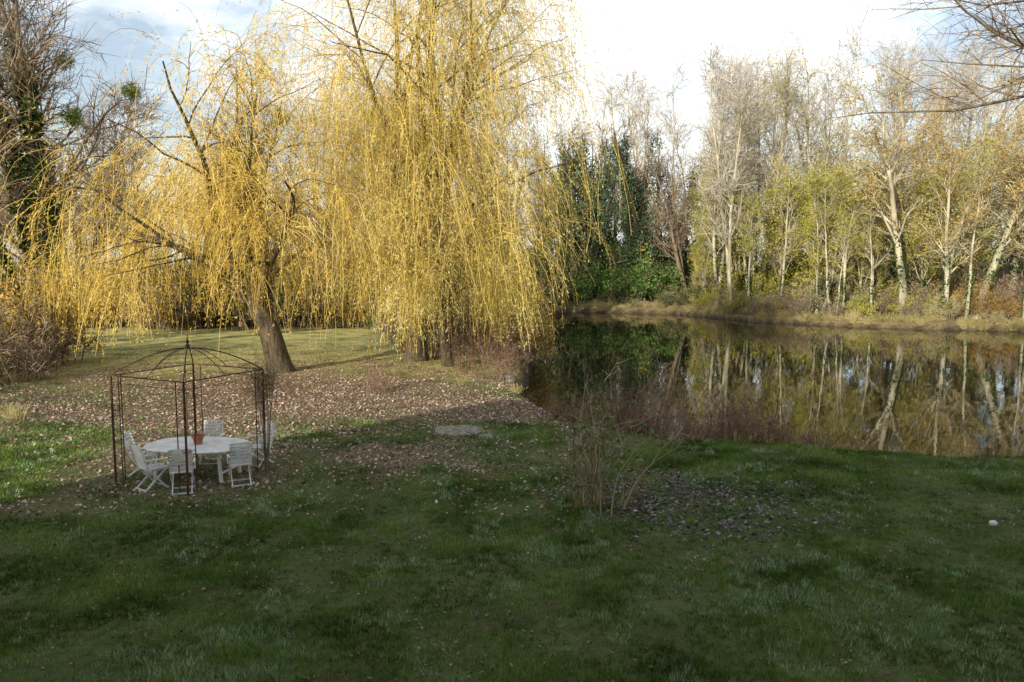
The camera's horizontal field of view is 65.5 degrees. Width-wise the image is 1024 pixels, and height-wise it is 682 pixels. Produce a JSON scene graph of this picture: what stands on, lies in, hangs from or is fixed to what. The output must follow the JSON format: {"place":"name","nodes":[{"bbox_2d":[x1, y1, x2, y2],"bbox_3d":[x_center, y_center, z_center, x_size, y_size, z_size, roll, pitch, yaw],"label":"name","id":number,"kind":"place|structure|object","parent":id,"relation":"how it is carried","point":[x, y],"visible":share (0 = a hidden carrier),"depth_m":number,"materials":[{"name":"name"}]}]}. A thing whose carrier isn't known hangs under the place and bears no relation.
{"place":"outdoors","nodes":[
{"label":"outdoors","id":0,"kind":"place"},
{"bbox_2d":[0,266,1023,681],"bbox_3d":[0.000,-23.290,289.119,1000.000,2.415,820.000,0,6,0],"label":"ground","id":1,"kind":"structure","parent":0,"point":[346,336],"depth_m":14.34,"materials":[{"name":"green plant"}]},
{"bbox_2d":[0,274,51,372],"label":"brown shrub","id":2,"kind":"object","parent":1,"relation":"on","point":[13,301],"visible":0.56,"depth_m":34.66,"materials":[{"name":"orange plant"}]},
{"bbox_2d":[0,308,61,385],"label":"brown shrub","id":3,"kind":"object","parent":1,"relation":"on","point":[24,358],"visible":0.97,"depth_m":32.14,"materials":[{"name":"orange plant"}]},
{"bbox_2d":[0,69,63,297],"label":"bare tree","id":4,"kind":"object","parent":1,"relation":"on","point":[8,233],"visible":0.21,"depth_m":53.47,"materials":[{"name":"brown plant"}]},
{"bbox_2d":[0,288,84,373],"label":"brown shrub","id":5,"kind":"object","parent":1,"relation":"on","point":[53,344],"visible":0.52,"depth_m":35.97,"materials":[{"name":"orange plant"}]},
{"bbox_2d":[0,258,118,365],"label":"brown shrub","id":6,"kind":"object","parent":1,"relation":"on","point":[61,316],"visible":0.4,"depth_m":37.68,"materials":[{"name":"orange plant"}]},
{"bbox_2d":[0,0,129,355],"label":"ivy clad tree","id":7,"kind":"object","parent":1,"relation":"on","point":[24,101],"visible":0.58,"depth_m":39.67,"materials":[{"name":"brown plant"}]},
{"bbox_2d":[0,0,163,345],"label":"ivy clad tree","id":8,"kind":"object","parent":1,"relation":"on","point":[12,187],"visible":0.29,"depth_m":44.96,"materials":[{"name":"brown plant"}]},
{"bbox_2d":[53,66,179,278],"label":"bare tree","id":9,"kind":"object","parent":1,"relation":"on","point":[101,209],"visible":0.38,"depth_m":70.12,"materials":[{"name":"brown plant"}]},
{"bbox_2d":[66,69,170,328],"bbox_3d":[-26.945,-9.528,55.502,7.396,18.526,9.645,-4,7,-37],"label":"bare tree","id":10,"kind":"object","parent":1,"relation":"on","point":[115,141],"visible":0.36,"depth_m":55.23,"materials":[{"name":"brown plant"}]},
{"bbox_2d":[80,92,185,276],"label":"bare tree","id":11,"kind":"object","parent":1,"relation":"on","point":[142,149],"visible":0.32,"depth_m":65.03,"materials":[{"name":"brown plant"}]},
{"bbox_2d":[129,444,168,491],"bbox_3d":[-7.789,2.697,17.105,0.538,1.006,0.631,4,7,38],"label":"folding garden chair","id":12,"kind":"object","parent":1,"relation":"on","point":[143,465],"visible":0.98,"depth_m":17.03,"materials":[{"name":"white paint"}]},
{"bbox_2d":[167,449,195,494],"bbox_3d":[-6.981,2.723,16.846,0.538,1.006,0.631,-2,6,-18],"label":"folding garden chair","id":13,"kind":"object","parent":1,"relation":"on","point":[173,470],"visible":0.98,"depth_m":16.66,"materials":[{"name":"white paint"}]},
{"bbox_2d":[109,336,265,496],"bbox_3d":[-7.250,1.531,17.943,2.288,3.370,2.288,3,6,26],"label":"garden gazebo frame","id":14,"kind":"object","parent":1,"relation":"on","point":[184,388],"visible":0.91,"depth_m":17.51,"materials":[{"name":"metal"}]},
{"bbox_2d":[231,345,300,470],"bbox_3d":[-5.750,1.577,18.367,1.751,3.096,1.663,0,6,0],"label":"climbing vine","id":15,"kind":"object","parent":14,"relation":"attached to","point":[266,383],"visible":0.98,"depth_m":18.38,"materials":[{"name":"orange plant"}]},
{"bbox_2d":[143,436,248,482],"bbox_3d":[-7.150,2.713,18.111,2.300,0.755,1.560,1,6,9],"label":"garden table","id":16,"kind":"object","parent":1,"relation":"on","point":[217,446],"visible":0.64,"depth_m":17.92,"materials":[{"name":"white paint"}]},
{"bbox_2d":[0,2,425,372],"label":"weeping willow","id":17,"kind":"object","parent":1,"relation":"on","point":[251,292],"visible":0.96,"depth_m":31.40,"materials":[{"name":"yellow plant"}]},
{"bbox_2d":[226,442,253,487],"bbox_3d":[-5.953,2.662,17.446,0.538,1.006,0.631,-3,6,-25],"label":"folding garden chair","id":18,"kind":"object","parent":1,"relation":"on","point":[240,461],"visible":0.99,"depth_m":17.27,"materials":[{"name":"white paint"}]},
{"bbox_2d":[178,29,317,326],"bbox_3d":[-20.371,-12.008,60.287,10.130,22.588,13.055,2,6,16],"label":"bare tree","id":19,"kind":"object","parent":1,"relation":"on","point":[257,133],"visible":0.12,"depth_m":59.06,"materials":[{"name":"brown plant"}]},
{"bbox_2d":[253,119,332,323],"bbox_3d":[-16.158,-9.031,60.263,6.574,16.468,8.573,1,6,10],"label":"bare tree","id":20,"kind":"object","parent":1,"relation":"on","point":[317,313],"visible":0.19,"depth_m":60.15,"materials":[{"name":"brown plant"}]},
{"bbox_2d":[276,87,363,312],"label":"bare tree","id":21,"kind":"object","parent":1,"relation":"on","point":[317,178],"visible":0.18,"depth_m":70.78,"materials":[{"name":"brown plant"}]},
{"bbox_2d":[320,28,468,329],"bbox_3d":[-9.114,-11.607,57.187,9.699,22.857,12.871,-4,7,-33],"label":"ivy clad tree","id":22,"kind":"object","parent":1,"relation":"on","point":[371,326],"visible":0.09,"depth_m":56.97,"materials":[{"name":"green plant"}]},
{"bbox_2d":[368,291,439,344],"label":"brown shrub","id":23,"kind":"object","parent":1,"relation":"on","point":[385,331],"visible":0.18,"depth_m":47.18,"materials":[{"name":"orange plant"}]},
{"bbox_2d":[197,0,664,361],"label":"weeping willow","id":24,"kind":"object","parent":1,"relation":"on","point":[429,77],"visible":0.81,"depth_m":34.74,"materials":[{"name":"yellow plant"}]},
{"bbox_2d":[288,39,619,366],"bbox_3d":[-2.468,-5.185,36.348,13.799,13.567,15.159,0,6,0],"label":"weeping willow","id":25,"kind":"object","parent":1,"relation":"on","point":[441,305],"visible":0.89,"depth_m":34.39,"materials":[{"name":"yellow plant"}]},
{"bbox_2d":[435,424,484,436],"bbox_3d":[-1.505,2.600,22.982,1.449,0.129,1.291,-2,6,-17],"label":"flat stone","id":26,"kind":"object","parent":1,"relation":"on","point":[453,431],"visible":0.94,"depth_m":22.82,"materials":[{"name":"grey stone"}]},
{"bbox_2d":[427,284,495,348],"bbox_3d":[-3.001,-1.379,44.951,5.383,3.945,4.972,1,6,11],"label":"brown shrub","id":27,"kind":"object","parent":1,"relation":"on","point":[451,321],"visible":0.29,"depth_m":44.30,"materials":[{"name":"orange plant"}]},
{"bbox_2d":[449,305,516,356],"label":"brown shrub","id":28,"kind":"object","parent":1,"relation":"on","point":[464,336],"visible":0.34,"depth_m":41.73,"materials":[{"name":"orange plant"}]},
{"bbox_2d":[469,328,518,375],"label":"bare shrub","id":29,"kind":"object","parent":1,"relation":"on","point":[490,359],"visible":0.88,"depth_m":35.10,"materials":[{"name":"brown plant"}]},
{"bbox_2d":[445,76,547,257],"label":"bare tree","id":30,"kind":"object","parent":1,"relation":"on","point":[500,151],"visible":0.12,"depth_m":69.10,"materials":[{"name":"brown plant"}]},
{"bbox_2d":[0,345,1023,681],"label":"fallen leaves","id":31,"kind":"object","parent":1,"relation":"on","point":[354,407],"visible":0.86,"depth_m":22.70,"materials":[{"name":"brown plant"}]},
{"bbox_2d":[0,96,1023,274],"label":"distant woodland","id":32,"kind":"object","parent":1,"relation":"on","point":[78,213],"visible":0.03,"depth_m":86.59,"materials":[{"name":"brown plant"}]},
{"bbox_2d":[3,217,1023,330],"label":"bank undergrowth","id":33,"kind":"object","parent":1,"relation":"on","point":[799,294],"visible":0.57,"depth_m":68.52,"materials":[{"name":"orange plant"}]},
{"bbox_2d":[482,301,557,365],"bbox_3d":[0.533,-0.512,41.742,3.911,3.483,4.935,1,6,9],"label":"brown shrub","id":34,"kind":"object","parent":1,"relation":"on","point":[542,338],"visible":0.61,"depth_m":40.98,"materials":[{"name":"orange plant"}]},
{"bbox_2d":[491,123,549,267],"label":"bare tree","id":35,"kind":"object","parent":1,"relation":"on","point":[525,133],"visible":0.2,"depth_m":88.61,"materials":[{"name":"brown plant"}]},
{"bbox_2d":[465,276,576,345],"bbox_3d":[0.216,-1.757,48.153,6.580,4.644,5.215,4,7,34],"label":"brown shrub","id":36,"kind":"object","parent":1,"relation":"on","point":[545,306],"visible":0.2,"depth_m":47.58,"materials":[{"name":"orange plant"}]},
{"bbox_2d":[517,147,571,267],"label":"bare tree","id":37,"kind":"object","parent":1,"relation":"on","point":[537,178],"visible":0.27,"depth_m":90.12,"materials":[{"name":"brown plant"}]},
{"bbox_2d":[521,166,595,292],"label":"yellow leaved tree","id":38,"kind":"object","parent":1,"relation":"on","point":[551,242],"visible":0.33,"depth_m":92.76,"materials":[{"name":"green plant"}]},
{"bbox_2d":[523,106,607,255],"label":"bare tree","id":39,"kind":"object","parent":1,"relation":"on","point":[587,133],"visible":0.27,"depth_m":96.74,"materials":[{"name":"brown plant"}]},
{"bbox_2d":[557,268,615,304],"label":"green shrub","id":40,"kind":"object","parent":1,"relation":"on","point":[585,288],"visible":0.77,"depth_m":87.53,"materials":[{"name":"green plant"}]},
{"bbox_2d":[556,122,623,269],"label":"ivy covered tree","id":41,"kind":"object","parent":1,"relation":"on","point":[585,172],"visible":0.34,"depth_m":93.21,"materials":[{"name":"green plant"}]},
{"bbox_2d":[547,122,633,301],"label":"ivy covered tree","id":42,"kind":"object","parent":1,"relation":"on","point":[598,203],"visible":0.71,"depth_m":91.42,"materials":[{"name":"green plant"}]},
{"bbox_2d":[577,264,642,303],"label":"green shrub","id":43,"kind":"object","parent":1,"relation":"on","point":[616,282],"visible":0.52,"depth_m":87.98,"materials":[{"name":"green plant"}]},
{"bbox_2d":[575,47,666,242],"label":"pale bare tree","id":44,"kind":"object","parent":1,"relation":"on","point":[616,225],"visible":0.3,"depth_m":101.18,"materials":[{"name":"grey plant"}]},
{"bbox_2d":[584,375,660,435],"bbox_3d":[3.535,2.012,24.124,2.266,2.067,2.377,-5,8,-42],"label":"bare shrub","id":45,"kind":"object","parent":1,"relation":"on","point":[623,409],"visible":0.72,"depth_m":24.07,"materials":[{"name":"brown plant"}]},
{"bbox_2d":[553,357,696,516],"bbox_3d":[2.091,1.904,15.934,2.796,3.137,3.062,-1,6,-6],"label":"bare shrub","id":46,"kind":"object","parent":1,"relation":"on","point":[594,471],"visible":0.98,"depth_m":15.78,"materials":[{"name":"brown plant"}]},
{"bbox_2d":[613,167,654,273],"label":"ivy covered tree","id":47,"kind":"object","parent":1,"relation":"on","point":[627,247],"visible":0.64,"depth_m":91.00,"materials":[{"name":"green plant"}]},
{"bbox_2d":[583,247,686,303],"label":"green shrub","id":48,"kind":"object","parent":1,"relation":"on","point":[658,277],"visible":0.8,"depth_m":86.98,"materials":[{"name":"green plant"}]},
{"bbox_2d":[600,114,682,275],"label":"ivy covered tree","id":49,"kind":"object","parent":1,"relation":"on","point":[653,252],"visible":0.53,"depth_m":90.64,"materials":[{"name":"green plant"}]},
{"bbox_2d":[609,49,685,231],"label":"pale bare tree","id":50,"kind":"object","parent":1,"relation":"on","point":[640,111],"visible":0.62,"depth_m":96.61,"materials":[{"name":"beige plant"}]},
{"bbox_2d":[616,379,688,437],"bbox_3d":[4.002,2.128,23.700,2.094,2.162,2.032,3,7,30],"label":"bare shrub","id":51,"kind":"object","parent":1,"relation":"on","point":[649,412],"visible":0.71,"depth_m":23.53,"materials":[{"name":"brown plant"}]},
{"bbox_2d":[629,134,702,304],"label":"bare tree","id":52,"kind":"object","parent":1,"relation":"on","point":[679,237],"visible":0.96,"depth_m":87.11,"materials":[{"name":"brown plant"}]},
{"bbox_2d":[658,152,709,272],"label":"tree","id":53,"kind":"object","parent":1,"relation":"on","point":[666,256],"visible":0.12,"depth_m":93.14,"materials":[{"name":"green plant"}]},
{"bbox_2d":[625,43,751,289],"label":"pale bare tree","id":54,"kind":"object","parent":1,"relation":"on","point":[676,140],"visible":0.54,"depth_m":88.72,"materials":[{"name":"grey plant"}]},
{"bbox_2d":[657,388,724,440],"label":"bare shrub","id":55,"kind":"object","parent":1,"relation":"on","point":[688,423],"visible":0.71,"depth_m":23.24,"materials":[{"name":"brown plant"}]},
{"bbox_2d":[676,175,726,280],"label":"yellow leaved tree","id":56,"kind":"object","parent":1,"relation":"on","point":[696,216],"visible":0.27,"depth_m":87.21,"materials":[{"name":"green plant"}]},
{"bbox_2d":[685,222,722,305],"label":"yellow leaved tree","id":57,"kind":"object","parent":1,"relation":"on","point":[698,253],"visible":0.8,"depth_m":84.86,"materials":[{"name":"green plant"}]},
{"bbox_2d":[525,453,888,567],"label":"fallen leaves","id":58,"kind":"object","parent":1,"relation":"on","point":[718,503],"visible":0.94,"depth_m":16.04,"materials":[{"name":"brown plant"}]},
{"bbox_2d":[664,73,786,294],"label":"pale bare tree","id":59,"kind":"object","parent":1,"relation":"on","point":[718,279],"visible":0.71,"depth_m":80.92,"materials":[{"name":"beige plant"}]},
{"bbox_2d":[699,390,764,439],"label":"bare shrub","id":60,"kind":"object","parent":1,"relation":"on","point":[718,419],"visible":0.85,"depth_m":22.85,"materials":[{"name":"brown plant"}]},
{"bbox_2d":[705,169,758,286],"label":"yellow leaved tree","id":61,"kind":"object","parent":1,"relation":"on","point":[736,255],"visible":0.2,"depth_m":83.36,"materials":[{"name":"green plant"}]},
{"bbox_2d":[678,40,789,272],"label":"pale bare tree","id":62,"kind":"object","parent":1,"relation":"on","point":[744,116],"visible":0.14,"depth_m":87.45,"materials":[{"name":"beige plant"}]},
{"bbox_2d":[684,23,786,303],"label":"pale bare tree","id":63,"kind":"object","parent":1,"relation":"on","point":[727,240],"visible":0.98,"depth_m":77.07,"materials":[{"name":"beige plant"}]},
{"bbox_2d":[683,23,800,275],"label":"pale bare tree","id":64,"kind":"object","parent":1,"relation":"on","point":[704,132],"visible":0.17,"depth_m":88.26,"materials":[{"name":"beige plant"}]},
{"bbox_2d":[719,189,770,300],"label":"slender tree","id":65,"kind":"object","parent":1,"relation":"on","point":[748,246],"visible":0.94,"depth_m":76.21,"materials":[{"name":"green plant"}]},
{"bbox_2d":[701,379,788,442],"bbox_3d":[6.793,2.119,23.092,2.374,2.165,2.490,-1,6,-6],"label":"bare shrub","id":66,"kind":"object","parent":1,"relation":"on","point":[741,417],"visible":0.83,"depth_m":22.87,"materials":[{"name":"brown plant"}]},
{"bbox_2d":[707,33,797,279],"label":"pale bare tree","id":67,"kind":"object","parent":1,"relation":"on","point":[762,63],"visible":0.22,"depth_m":91.22,"materials":[{"name":"beige plant"}]},
{"bbox_2d":[689,39,826,302],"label":"pale bare tree","id":68,"kind":"object","parent":1,"relation":"on","point":[743,258],"visible":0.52,"depth_m":80.97,"materials":[{"name":"grey plant"}]},
{"bbox_2d":[732,386,794,442],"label":"bare shrub","id":69,"kind":"object","parent":1,"relation":"on","point":[753,432],"visible":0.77,"depth_m":22.66,"materials":[{"name":"brown plant"}]},
{"bbox_2d":[751,168,812,299],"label":"yellow leaved tree","id":70,"kind":"object","parent":1,"relation":"on","point":[779,258],"visible":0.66,"depth_m":79.54,"materials":[{"name":"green plant"}]},
{"bbox_2d":[768,152,808,298],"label":"slender tree","id":71,"kind":"object","parent":1,"relation":"on","point":[783,269],"visible":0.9,"depth_m":75.63,"materials":[{"name":"beige plant"}]},
{"bbox_2d":[740,26,839,281],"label":"pale bare tree","id":72,"kind":"object","parent":1,"relation":"on","point":[781,116],"visible":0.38,"depth_m":80.45,"materials":[{"name":"beige plant"}]},
{"bbox_2d":[737,19,848,279],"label":"pale bare tree","id":73,"kind":"object","parent":1,"relation":"on","point":[777,121],"visible":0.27,"depth_m":86.66,"materials":[{"name":"beige plant"}]},
{"bbox_2d":[760,57,861,272],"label":"pale bare tree","id":74,"kind":"object","parent":1,"relation":"on","point":[822,145],"visible":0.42,"depth_m":79.92,"materials":[{"name":"beige plant"}]},
{"bbox_2d":[746,62,875,226],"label":"pale bare tree","id":75,"kind":"object","parent":1,"relation":"on","point":[818,129],"visible":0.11,"depth_m":89.14,"materials":[{"name":"beige plant"}]},
{"bbox_2d":[806,161,846,313],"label":"slender tree","id":76,"kind":"object","parent":1,"relation":"on","point":[826,255],"visible":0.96,"depth_m":70.66,"materials":[{"name":"beige plant"}]},
{"bbox_2d":[800,151,867,314],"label":"yellow leaved tree","id":77,"kind":"object","parent":1,"relation":"on","point":[812,229],"visible":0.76,"depth_m":71.84,"materials":[{"name":"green plant"}]},
{"bbox_2d":[793,4,882,250],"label":"pale bare tree","id":78,"kind":"object","parent":1,"relation":"on","point":[841,79],"visible":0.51,"depth_m":85.16,"materials":[{"name":"beige plant"}]},
{"bbox_2d":[791,161,885,313],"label":"yellow leaved tree","id":79,"kind":"object","parent":1,"relation":"on","point":[807,212],"visible":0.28,"depth_m":74.35,"materials":[{"name":"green plant"}]},
{"bbox_2d":[821,212,857,318],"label":"slender tree","id":80,"kind":"object","parent":1,"relation":"on","point":[848,269],"visible":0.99,"depth_m":67.87,"materials":[{"name":"beige plant"}]},
{"bbox_2d":[821,182,883,315],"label":"slender tree","id":81,"kind":"object","parent":1,"relation":"on","point":[856,242],"visible":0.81,"depth_m":70.60,"materials":[{"name":"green plant"}]},
{"bbox_2d":[823,156,904,291],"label":"yellow leaved tree","id":82,"kind":"object","parent":1,"relation":"on","point":[856,278],"visible":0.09,"depth_m":76.91,"materials":[{"name":"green plant"}]},
{"bbox_2d":[836,200,892,314],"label":"yellow leaved tree","id":83,"kind":"object","parent":1,"relation":"on","point":[877,237],"visible":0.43,"depth_m":71.76,"materials":[{"name":"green plant"}]},
{"bbox_2d":[853,181,892,316],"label":"slender tree","id":84,"kind":"object","parent":1,"relation":"on","point":[871,279],"visible":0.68,"depth_m":69.57,"materials":[{"name":"beige plant"}]},
{"bbox_2d":[834,53,950,316],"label":"autumn tree","id":85,"kind":"object","parent":1,"relation":"on","point":[900,273],"visible":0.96,"depth_m":67.14,"materials":[{"name":"beige plant"}]},
{"bbox_2d":[856,22,947,281],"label":"pale bare tree","id":86,"kind":"object","parent":1,"relation":"on","point":[893,84],"visible":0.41,"depth_m":85.96,"materials":[{"name":"beige plant"}]},
{"bbox_2d":[838,82,967,293],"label":"autumn tree","id":87,"kind":"object","parent":1,"relation":"on","point":[899,209],"visible":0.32,"depth_m":74.86,"materials":[{"name":"beige plant"}]},
{"bbox_2d":[785,0,1023,150],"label":"overhanging tree","id":88,"kind":"object","parent":1,"relation":"on","point":[1000,33],"visible":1,"depth_m":21.25,"materials":[{"name":"brown plant"}]},
{"bbox_2d":[857,3,996,288],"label":"pale bare tree","id":89,"kind":"object","parent":1,"relation":"on","point":[898,69],"visible":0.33,"depth_m":80.72,"materials":[{"name":"beige plant"}]},
{"bbox_2d":[898,158,972,313],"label":"yellow leaved tree","id":90,"kind":"object","parent":1,"relation":"on","point":[925,267],"visible":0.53,"depth_m":72.28,"materials":[{"name":"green plant"}]},
{"bbox_2d":[899,26,991,283],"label":"pale bare tree","id":91,"kind":"object","parent":1,"relation":"on","point":[954,107],"visible":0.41,"depth_m":75.71,"materials":[{"name":"beige plant"}]},
{"bbox_2d":[899,19,1001,299],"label":"pale bare tree","id":92,"kind":"object","parent":1,"relation":"on","point":[965,54],"visible":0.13,"depth_m":85.84,"materials":[{"name":"beige plant"}]},
{"bbox_2d":[905,100,1023,319],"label":"autumn tree","id":93,"kind":"object","parent":1,"relation":"on","point":[947,260],"visible":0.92,"depth_m":65.46,"materials":[{"name":"beige plant"}]},
{"bbox_2d":[929,133,1009,319],"bbox_3d":[37.297,-9.307,64.977,5.178,15.828,4.256,0,6,5],"label":"slender tree","id":94,"kind":"object","parent":1,"relation":"on","point":[970,275],"visible":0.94,"depth_m":64.71,"materials":[{"name":"beige plant"}]},
{"bbox_2d":[931,160,1008,313],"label":"yellow leaved tree","id":95,"kind":"object","parent":1,"relation":"on","point":[974,257],"visible":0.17,"depth_m":73.10,"materials":[{"name":"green plant"}]},
{"bbox_2d":[924,43,1023,279],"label":"pale bare tree","id":96,"kind":"object","parent":1,"relation":"on","point":[986,124],"visible":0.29,"depth_m":75.92,"materials":[{"name":"beige plant"}]},
{"bbox_2d":[938,176,1011,281],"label":"yellow leaved tree","id":97,"kind":"object","parent":1,"relation":"on","point":[984,249],"visible":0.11,"depth_m":75.05,"materials":[{"name":"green plant"}]},
{"bbox_2d":[936,1,1023,289],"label":"pale bare tree","id":98,"kind":"object","parent":1,"relation":"on","point":[985,98],"visible":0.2,"depth_m":80.83,"materials":[{"name":"beige plant"}]},
{"bbox_2d":[966,109,1023,263],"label":"autumn tree","id":99,"kind":"object","parent":1,"relation":"on","point":[999,217],"visible":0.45,"depth_m":67.17,"materials":[{"name":"brown plant"}]},
{"bbox_2d":[968,42,1023,298],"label":"autumn tree","id":100,"kind":"object","parent":1,"relation":"on","point":[1014,267],"visible":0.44,"depth_m":67.54,"materials":[{"name":"beige plant"}]},
{"bbox_2d":[970,116,1023,318],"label":"autumn tree","id":101,"kind":"object","parent":1,"relation":"on","point":[998,255],"visible":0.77,"depth_m":66.00,"materials":[{"name":"beige plant"}]},
{"bbox_2d":[0,0,1023,265],"label":"sky","id":102,"kind":"structure","parent":0,"point":[660,30],"materials":[{"name":"white"}]},
{"bbox_2d":[523,312,1023,457],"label":"pond water","id":103,"kind":"structure","parent":0,"point":[955,393],"depth_m":38.14,"materials":[{"name":"green liquid"}]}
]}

